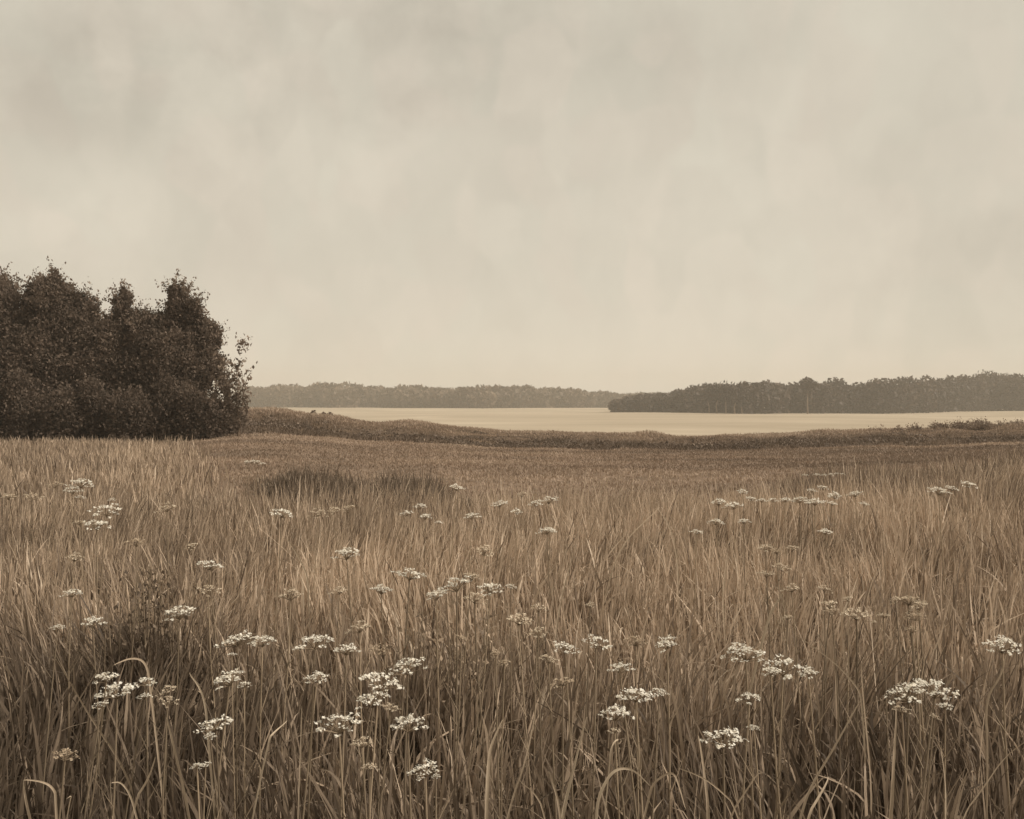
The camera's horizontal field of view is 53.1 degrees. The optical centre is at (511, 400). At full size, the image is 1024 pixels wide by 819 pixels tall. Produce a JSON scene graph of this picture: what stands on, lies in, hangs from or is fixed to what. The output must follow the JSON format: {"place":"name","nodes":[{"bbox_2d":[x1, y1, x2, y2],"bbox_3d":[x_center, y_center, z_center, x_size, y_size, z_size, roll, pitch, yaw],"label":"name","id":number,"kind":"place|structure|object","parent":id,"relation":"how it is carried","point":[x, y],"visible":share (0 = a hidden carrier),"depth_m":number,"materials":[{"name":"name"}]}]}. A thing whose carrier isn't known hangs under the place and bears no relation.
{"place":"outdoors","nodes":[
{"label":"outdoors","id":0,"kind":"place"},
{"bbox_2d":[0,447,1023,818],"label":"meadow ground","id":1,"kind":"structure","parent":0,"point":[560,732],"depth_m":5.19,"materials":[{"name":"brown plant"}]},
{"bbox_2d":[26,624,64,802],"bbox_3d":[-1.792,1.405,3.932,0.100,1.067,0.197,0,0,0],"label":"umbel flower","id":2,"kind":"object","parent":1,"relation":"on","point":[57,629],"visible":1,"depth_m":3.94,"materials":[{"name":"brown plant"}]},
{"bbox_2d":[57,589,82,803],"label":"umbel flower","id":3,"kind":"object","parent":1,"relation":"on","point":[72,595],"visible":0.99,"depth_m":4.73,"materials":[{"name":"white plant"}]},
{"bbox_2d":[81,616,107,818],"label":"umbel flower","id":4,"kind":"object","parent":1,"relation":"on","point":[92,626],"visible":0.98,"depth_m":4.09,"materials":[{"name":"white plant"}]},
{"bbox_2d":[51,653,141,818],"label":"grass blade","id":5,"kind":"object","parent":1,"relation":"on","point":[112,750],"depth_m":3.66,"materials":[{"name":"plant"}]},
{"bbox_2d":[81,700,111,818],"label":"umbel flower","id":6,"kind":"object","parent":1,"relation":"on","point":[94,756],"visible":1,"depth_m":3.12,"materials":[{"name":"beige plant"}]},
{"bbox_2d":[83,519,111,666],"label":"umbel flower","id":7,"kind":"object","parent":1,"relation":"on","point":[98,523],"visible":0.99,"depth_m":5.78,"materials":[{"name":"white plant"}]},
{"bbox_2d":[86,672,118,818],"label":"umbel flower","id":8,"kind":"object","parent":1,"relation":"on","point":[105,682],"visible":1,"depth_m":3.27,"materials":[{"name":"white plant"}]},
{"bbox_2d":[87,503,120,658],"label":"umbel flower","id":9,"kind":"object","parent":1,"relation":"on","point":[104,515],"visible":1,"depth_m":6.45,"materials":[{"name":"white plant"}]},
{"bbox_2d":[93,682,138,818],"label":"umbel flower","id":10,"kind":"object","parent":1,"relation":"on","point":[116,688],"visible":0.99,"depth_m":3.29,"materials":[{"name":"white plant"}]},
{"bbox_2d":[16,561,256,768],"bbox_3d":[-2.130,1.413,5.512,1.783,1.067,1.538,0,0,0],"label":"weed clump","id":11,"kind":"object","parent":1,"relation":"on","point":[139,646],"visible":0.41,"depth_m":5.42,"materials":[{"name":"brown plant"}]},
{"bbox_2d":[114,658,164,818],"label":"grass blade","id":12,"kind":"object","parent":1,"relation":"on","point":[151,698],"depth_m":3.58,"materials":[{"name":"plant"}]},
{"bbox_2d":[130,677,171,818],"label":"umbel flower","id":13,"kind":"object","parent":1,"relation":"on","point":[146,745],"visible":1,"depth_m":3.21,"materials":[{"name":"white plant"}]},
{"bbox_2d":[144,696,179,818],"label":"umbel flower","id":14,"kind":"object","parent":1,"relation":"on","point":[167,704],"visible":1,"depth_m":3.18,"materials":[{"name":"beige plant"}]},
{"bbox_2d":[162,605,195,787],"bbox_3d":[-1.394,1.393,4.282,0.142,1.076,0.152,0,0,0],"label":"umbel flower","id":15,"kind":"object","parent":1,"relation":"on","point":[179,615],"visible":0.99,"depth_m":4.28,"materials":[{"name":"white plant"}]},
{"bbox_2d":[197,584,226,749],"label":"umbel flower","id":16,"kind":"object","parent":1,"relation":"on","point":[207,592],"visible":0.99,"depth_m":4.82,"materials":[{"name":"beige plant"}]},
{"bbox_2d":[193,714,246,818],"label":"umbel flower","id":17,"kind":"object","parent":1,"relation":"on","point":[211,727],"visible":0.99,"depth_m":2.97,"materials":[{"name":"white plant"}]},
{"bbox_2d":[213,667,245,818],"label":"umbel flower","id":18,"kind":"object","parent":1,"relation":"on","point":[228,677],"visible":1,"depth_m":3.27,"materials":[{"name":"white plant"}]},
{"bbox_2d":[214,630,257,818],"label":"umbel flower","id":19,"kind":"object","parent":1,"relation":"on","point":[234,643],"visible":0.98,"depth_m":3.80,"materials":[{"name":"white plant"}]},
{"bbox_2d":[247,635,276,818],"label":"umbel flower","id":20,"kind":"object","parent":1,"relation":"on","point":[263,641],"visible":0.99,"depth_m":3.75,"materials":[{"name":"white plant"}]},
{"bbox_2d":[278,587,301,754],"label":"umbel flower","id":21,"kind":"object","parent":1,"relation":"on","point":[290,599],"visible":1,"depth_m":4.69,"materials":[{"name":"beige plant"}]},
{"bbox_2d":[292,634,333,818],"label":"umbel flower","id":22,"kind":"object","parent":1,"relation":"on","point":[307,640],"visible":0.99,"depth_m":3.68,"materials":[{"name":"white plant"}]},
{"bbox_2d":[302,671,328,818],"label":"umbel flower","id":23,"kind":"object","parent":1,"relation":"on","point":[316,680],"visible":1,"depth_m":3.26,"materials":[{"name":"white plant"}]},
{"bbox_2d":[314,712,361,818],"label":"umbel flower","id":24,"kind":"object","parent":1,"relation":"on","point":[338,729],"visible":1,"depth_m":2.97,"materials":[{"name":"white plant"}]},
{"bbox_2d":[332,643,360,816],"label":"umbel flower","id":25,"kind":"object","parent":1,"relation":"on","point":[336,649],"visible":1,"depth_m":3.63,"materials":[{"name":"white plant"}]},
{"bbox_2d":[330,547,362,753],"bbox_3d":[-0.850,1.343,5.223,0.161,1.196,0.171,0,0,-26],"label":"umbel flower","id":26,"kind":"object","parent":1,"relation":"on","point":[343,553],"visible":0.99,"depth_m":5.20,"materials":[{"name":"white plant"}]},
{"bbox_2d":[345,620,375,784],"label":"umbel flower","id":27,"kind":"object","parent":1,"relation":"on","point":[359,631],"visible":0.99,"depth_m":4.00,"materials":[{"name":"beige plant"}]},
{"bbox_2d":[347,688,390,818],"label":"umbel flower","id":28,"kind":"object","parent":1,"relation":"on","point":[373,704],"visible":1,"depth_m":3.20,"materials":[{"name":"white plant"}]},
{"bbox_2d":[362,643,390,815],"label":"umbel flower","id":29,"kind":"object","parent":1,"relation":"on","point":[379,652],"visible":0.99,"depth_m":3.61,"materials":[{"name":"white plant"}]},
{"bbox_2d":[358,670,404,818],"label":"umbel flower","id":30,"kind":"object","parent":1,"relation":"on","point":[379,687],"visible":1,"depth_m":3.21,"materials":[{"name":"white plant"}]},
{"bbox_2d":[370,584,392,758],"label":"umbel flower","id":31,"kind":"object","parent":1,"relation":"on","point":[381,593],"visible":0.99,"depth_m":4.82,"materials":[{"name":"white plant"}]},
{"bbox_2d":[378,702,397,818],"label":"umbel flower","id":32,"kind":"object","parent":1,"relation":"on","point":[390,709],"visible":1,"depth_m":3.11,"materials":[{"name":"beige plant"}]},
{"bbox_2d":[388,657,426,818],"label":"umbel flower","id":33,"kind":"object","parent":1,"relation":"on","point":[407,671],"visible":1,"depth_m":3.40,"materials":[{"name":"white plant"}]},
{"bbox_2d":[391,567,424,787],"bbox_3d":[-0.482,1.361,4.763,0.174,1.173,0.158,0,0,0],"label":"umbel flower","id":34,"kind":"object","parent":1,"relation":"on","point":[409,579],"visible":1,"depth_m":4.76,"materials":[{"name":"white plant"}]},
{"bbox_2d":[389,714,428,818],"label":"umbel flower","id":35,"kind":"object","parent":1,"relation":"on","point":[411,720],"visible":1,"depth_m":2.97,"materials":[{"name":"white plant"}]},
{"bbox_2d":[406,758,453,818],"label":"umbel flower","id":36,"kind":"object","parent":1,"relation":"on","point":[425,773],"visible":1,"depth_m":2.60,"materials":[{"name":"white plant"}]},
{"bbox_2d":[427,590,452,748],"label":"umbel flower","id":37,"kind":"object","parent":1,"relation":"on","point":[435,599],"visible":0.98,"depth_m":4.66,"materials":[{"name":"white plant"}]},
{"bbox_2d":[438,575,471,818],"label":"umbel flower","id":38,"kind":"object","parent":1,"relation":"on","point":[456,589],"visible":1,"depth_m":4.25,"materials":[{"name":"white plant"}]},
{"bbox_2d":[321,595,626,809],"bbox_3d":[-0.338,1.508,5.250,1.456,0.933,1.744,0,0,-19],"label":"weed clump","id":39,"kind":"object","parent":1,"relation":"on","point":[418,688],"visible":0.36,"depth_m":5.05,"materials":[{"name":"brown plant"}]},
{"bbox_2d":[463,592,489,797],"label":"umbel flower","id":40,"kind":"object","parent":1,"relation":"on","point":[475,600],"visible":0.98,"depth_m":4.61,"materials":[{"name":"beige plant"}]},
{"bbox_2d":[468,582,503,782],"bbox_3d":[-0.104,1.404,4.859,0.147,1.088,0.150,0,0,-43],"label":"umbel flower","id":41,"kind":"object","parent":1,"relation":"on","point":[490,592],"visible":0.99,"depth_m":4.84,"materials":[{"name":"white plant"}]},
{"bbox_2d":[481,649,499,818],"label":"umbel flower","id":42,"kind":"object","parent":1,"relation":"on","point":[495,655],"visible":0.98,"depth_m":3.58,"materials":[{"name":"brown plant"}]},
{"bbox_2d":[485,720,502,818],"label":"grass blade","id":43,"kind":"object","parent":1,"relation":"on","point":[487,780],"depth_m":2.95,"materials":[{"name":"plant"}]},
{"bbox_2d":[484,660,510,818],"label":"umbel flower","id":44,"kind":"object","parent":1,"relation":"on","point":[501,745],"visible":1,"depth_m":3.44,"materials":[{"name":"brown plant"}]},
{"bbox_2d":[506,613,533,818],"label":"umbel flower","id":45,"kind":"object","parent":1,"relation":"on","point":[518,624],"visible":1,"depth_m":4.13,"materials":[{"name":"beige plant"}]},
{"bbox_2d":[523,626,547,818],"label":"umbel flower","id":46,"kind":"object","parent":1,"relation":"on","point":[537,635],"visible":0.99,"depth_m":3.91,"materials":[{"name":"beige plant"}]},
{"bbox_2d":[530,604,549,804],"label":"umbel flower","id":47,"kind":"object","parent":1,"relation":"on","point":[538,608],"visible":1,"depth_m":4.35,"materials":[{"name":"beige plant"}]},
{"bbox_2d":[532,654,575,818],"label":"umbel flower","id":48,"kind":"object","parent":1,"relation":"on","point":[550,708],"visible":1,"depth_m":3.50,"materials":[{"name":"beige plant"}]},
{"bbox_2d":[548,677,573,814],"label":"umbel flower","id":49,"kind":"object","parent":1,"relation":"on","point":[563,683],"visible":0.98,"depth_m":3.22,"materials":[{"name":"brown plant"}]},
{"bbox_2d":[554,641,593,818],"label":"umbel flower","id":50,"kind":"object","parent":1,"relation":"on","point":[565,652],"visible":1,"depth_m":3.65,"materials":[{"name":"brown plant"}]},
{"bbox_2d":[582,602,595,818],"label":"umbel flower","id":51,"kind":"object","parent":1,"relation":"on","point":[591,605],"visible":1,"depth_m":4.42,"materials":[{"name":"beige plant"}]},
{"bbox_2d":[575,634,611,818],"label":"umbel flower","id":52,"kind":"object","parent":1,"relation":"on","point":[595,644],"visible":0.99,"depth_m":3.73,"materials":[{"name":"brown plant"}]},
{"bbox_2d":[597,703,639,818],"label":"umbel flower","id":53,"kind":"object","parent":1,"relation":"on","point":[615,718],"visible":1,"depth_m":3.05,"materials":[{"name":"beige plant"}]},
{"bbox_2d":[607,662,661,818],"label":"umbel flower","id":54,"kind":"object","parent":1,"relation":"on","point":[618,667],"visible":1,"depth_m":3.40,"materials":[{"name":"beige plant"}]},
{"bbox_2d":[616,687,658,818],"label":"umbel flower","id":55,"kind":"object","parent":1,"relation":"on","point":[635,699],"visible":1,"depth_m":3.25,"materials":[{"name":"beige plant"}]},
{"bbox_2d":[623,635,653,818],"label":"umbel flower","id":56,"kind":"object","parent":1,"relation":"on","point":[635,645],"visible":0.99,"depth_m":3.73,"materials":[{"name":"brown plant"}]},
{"bbox_2d":[636,688,670,818],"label":"umbel flower","id":57,"kind":"object","parent":1,"relation":"on","point":[661,694],"visible":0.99,"depth_m":3.27,"materials":[{"name":"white plant"}]},
{"bbox_2d":[655,635,687,818],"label":"umbel flower","id":58,"kind":"object","parent":1,"relation":"on","point":[667,642],"visible":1,"depth_m":3.72,"materials":[{"name":"brown plant"}]},
{"bbox_2d":[700,726,750,818],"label":"umbel flower","id":59,"kind":"object","parent":1,"relation":"on","point":[722,745],"visible":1,"depth_m":2.84,"materials":[{"name":"beige plant"}]},
{"bbox_2d":[716,692,760,818],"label":"umbel flower","id":60,"kind":"object","parent":1,"relation":"on","point":[748,703],"visible":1,"depth_m":3.22,"materials":[{"name":"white plant"}]},
{"bbox_2d":[721,642,769,818],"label":"umbel flower","id":61,"kind":"object","parent":1,"relation":"on","point":[746,660],"visible":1,"depth_m":3.52,"materials":[{"name":"beige plant"}]},
{"bbox_2d":[738,593,782,738],"bbox_3d":[1.111,1.397,4.753,0.285,1.034,0.018,0,0,23],"label":"grass blade","id":62,"kind":"object","parent":1,"relation":"on","point":[761,643],"depth_m":4.73,"materials":[{"name":"plant"}]},
{"bbox_2d":[761,666,796,818],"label":"umbel flower","id":63,"kind":"object","parent":1,"relation":"on","point":[771,672],"visible":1,"depth_m":3.34,"materials":[{"name":"brown plant"}]},
{"bbox_2d":[763,654,804,818],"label":"umbel flower","id":64,"kind":"object","parent":1,"relation":"on","point":[787,662],"visible":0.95,"depth_m":3.40,"materials":[{"name":"beige plant"}]},
{"bbox_2d":[779,583,806,763],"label":"umbel flower","id":65,"kind":"object","parent":1,"relation":"on","point":[791,591],"visible":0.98,"depth_m":4.83,"materials":[{"name":"beige plant"}]},
{"bbox_2d":[796,665,836,818],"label":"umbel flower","id":66,"kind":"object","parent":1,"relation":"on","point":[813,728],"visible":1,"depth_m":3.34,"materials":[{"name":"brown plant"}]},
{"bbox_2d":[811,600,836,796],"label":"umbel flower","id":67,"kind":"object","parent":1,"relation":"on","point":[829,602],"visible":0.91,"depth_m":4.43,"materials":[{"name":"beige plant"}]},
{"bbox_2d":[799,700,860,818],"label":"grass blade","id":68,"kind":"object","parent":1,"relation":"on","point":[814,781],"depth_m":3.16,"materials":[{"name":"plant"}]},
{"bbox_2d":[822,607,852,793],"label":"umbel flower","id":69,"kind":"object","parent":1,"relation":"on","point":[829,611],"visible":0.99,"depth_m":4.29,"materials":[{"name":"brown plant"}]},
{"bbox_2d":[840,607,875,818],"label":"umbel flower","id":70,"kind":"object","parent":1,"relation":"on","point":[856,619],"visible":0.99,"depth_m":4.26,"materials":[{"name":"beige plant"}]},
{"bbox_2d":[873,613,889,808],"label":"umbel flower","id":71,"kind":"object","parent":1,"relation":"on","point":[884,663],"visible":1,"depth_m":4.17,"materials":[{"name":"beige plant"}]},
{"bbox_2d":[885,681,934,818],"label":"umbel flower","id":72,"kind":"object","parent":1,"relation":"on","point":[908,700],"visible":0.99,"depth_m":3.27,"materials":[{"name":"beige plant"}]},
{"bbox_2d":[894,596,931,787],"bbox_3d":[1.775,1.391,4.547,0.144,1.049,0.165,0,0,-18],"label":"umbel flower","id":73,"kind":"object","parent":1,"relation":"on","point":[908,603],"visible":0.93,"depth_m":4.55,"materials":[{"name":"beige plant"}]},
{"bbox_2d":[892,705,933,818],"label":"umbel flower","id":74,"kind":"object","parent":1,"relation":"on","point":[896,707],"visible":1,"depth_m":3.10,"materials":[{"name":"beige plant"}]},
{"bbox_2d":[905,611,927,817],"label":"umbel flower","id":75,"kind":"object","parent":1,"relation":"on","point":[915,620],"visible":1,"depth_m":4.21,"materials":[{"name":"brown plant"}]},
{"bbox_2d":[905,626,931,792],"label":"umbel flower","id":76,"kind":"object","parent":1,"relation":"on","point":[912,632],"visible":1,"depth_m":3.94,"materials":[{"name":"brown plant"}]},
{"bbox_2d":[901,713,939,818],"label":"umbel flower","id":77,"kind":"object","parent":1,"relation":"on","point":[930,766],"visible":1,"depth_m":3.02,"materials":[{"name":"beige plant"}]},
{"bbox_2d":[905,601,943,741],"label":"umbel flower","id":78,"kind":"object","parent":1,"relation":"on","point":[918,608],"visible":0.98,"depth_m":4.39,"materials":[{"name":"beige plant"}]},
{"bbox_2d":[905,678,959,818],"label":"umbel flower","id":79,"kind":"object","parent":1,"relation":"on","point":[944,697],"visible":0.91,"depth_m":3.31,"materials":[{"name":"white plant"}]},
{"bbox_2d":[929,702,967,818],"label":"umbel flower","id":80,"kind":"object","parent":1,"relation":"on","point":[944,754],"visible":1,"depth_m":3.12,"materials":[{"name":"brown plant"}]},
{"bbox_2d":[985,654,1006,818],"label":"grass blade","id":81,"kind":"object","parent":1,"relation":"on","point":[987,702],"depth_m":3.60,"materials":[{"name":"plant"}]},
{"bbox_2d":[982,635,1020,818],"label":"umbel flower","id":82,"kind":"object","parent":1,"relation":"on","point":[1000,643],"visible":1,"depth_m":3.71,"materials":[{"name":"white plant"}]},
{"bbox_2d":[0,0,1023,393],"label":"sky","id":83,"kind":"structure","parent":0,"point":[618,196],"materials":[{"name":"beige"}]},
{"bbox_2d":[18,432,1023,522],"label":"meadow","id":84,"kind":"structure","parent":0,"point":[505,486],"depth_m":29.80,"materials":[{"name":"brown plant"}]},
{"bbox_2d":[0,387,32,441],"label":"bush","id":85,"kind":"object","parent":84,"relation":"on","point":[2,417],"visible":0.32,"depth_m":47.20,"materials":[{"name":"brown plant"}]},
{"bbox_2d":[0,367,49,443],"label":"bush","id":86,"kind":"object","parent":84,"relation":"on","point":[19,397],"visible":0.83,"depth_m":47.04,"materials":[{"name":"brown plant"}]},
{"bbox_2d":[0,256,106,432],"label":"tree","id":87,"kind":"object","parent":84,"relation":"on","point":[34,334],"visible":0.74,"depth_m":49.53,"materials":[{"name":"brown plant"}]},
{"bbox_2d":[24,381,101,440],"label":"bush","id":88,"kind":"object","parent":84,"relation":"on","point":[61,415],"visible":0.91,"depth_m":46.95,"materials":[{"name":"brown plant"}]},
{"bbox_2d":[74,373,123,441],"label":"bush","id":89,"kind":"object","parent":84,"relation":"on","point":[94,399],"visible":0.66,"depth_m":47.33,"materials":[{"name":"brown plant"}]},
{"bbox_2d":[0,433,243,541],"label":"tall grass","id":90,"kind":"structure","parent":84,"relation":"on","point":[40,462],"depth_m":24.10,"materials":[{"name":"brown plant"}]},
{"bbox_2d":[96,384,170,442],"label":"bush","id":91,"kind":"object","parent":84,"relation":"on","point":[129,408],"visible":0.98,"depth_m":46.93,"materials":[{"name":"brown plant"}]},
{"bbox_2d":[138,368,194,441],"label":"bush","id":92,"kind":"object","parent":84,"relation":"on","point":[168,430],"visible":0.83,"depth_m":47.40,"materials":[{"name":"brown plant"}]},
{"bbox_2d":[119,268,226,426],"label":"tree","id":93,"kind":"object","parent":84,"relation":"on","point":[163,340],"visible":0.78,"depth_m":48.90,"materials":[{"name":"brown plant"}]},
{"bbox_2d":[160,379,242,439],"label":"bush","id":94,"kind":"object","parent":84,"relation":"on","point":[199,411],"visible":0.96,"depth_m":47.32,"materials":[{"name":"brown plant"}]},
{"bbox_2d":[174,312,253,434],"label":"tree","id":95,"kind":"object","parent":84,"relation":"on","point":[215,329],"visible":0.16,"depth_m":49.79,"materials":[{"name":"brown plant"}]},
{"bbox_2d":[207,332,257,435],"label":"sapling","id":96,"kind":"object","parent":84,"relation":"on","point":[238,410],"visible":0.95,"depth_m":48.34,"materials":[{"name":"brown plant"}]},
{"bbox_2d":[241,439,1023,523],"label":"rushes","id":97,"kind":"object","parent":84,"relation":"on","point":[296,481],"visible":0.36,"depth_m":20.18,"materials":[{"name":"brown plant"}]},
{"bbox_2d":[22,407,1023,450],"bbox_3d":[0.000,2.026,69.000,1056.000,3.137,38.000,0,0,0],"label":"bank","id":98,"kind":"structure","parent":0,"point":[475,432],"depth_m":60.91,"materials":[{"name":"brown plant"}]},
{"bbox_2d":[48,278,158,398],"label":"tree","id":99,"kind":"object","parent":98,"relation":"on","point":[104,340],"visible":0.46,"depth_m":49.08,"materials":[{"name":"brown plant"}]},
{"bbox_2d":[242,414,1023,449],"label":"scrub","id":100,"kind":"object","parent":98,"relation":"on","point":[804,440],"visible":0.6,"depth_m":53.95,"materials":[{"name":"brown plant"}]},
{"bbox_2d":[251,407,1023,435],"bbox_3d":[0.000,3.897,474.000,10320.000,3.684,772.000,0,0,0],"label":"pale field","id":101,"kind":"structure","parent":0,"point":[597,420],"depth_m":290.10,"materials":[{"name":"grey liquid"}]},
{"bbox_2d":[230,381,668,407],"bbox_3d":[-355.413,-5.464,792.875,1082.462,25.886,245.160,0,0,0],"label":"wood","id":102,"kind":"object","parent":101,"relation":"on","point":[325,395],"visible":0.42,"depth_m":749.49,"materials":[{"name":"brown plant"}]},
{"bbox_2d":[607,369,1023,413],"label":"wood","id":103,"kind":"object","parent":101,"relation":"on","point":[994,391],"visible":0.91,"depth_m":454.30,"materials":[{"name":"brown plant"}]},
{"bbox_2d":[889,710,896,818],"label":"grass blade","id":104,"kind":"object","parent":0,"point":[892,787],"depth_m":3.03,"materials":[{"name":"plant"}]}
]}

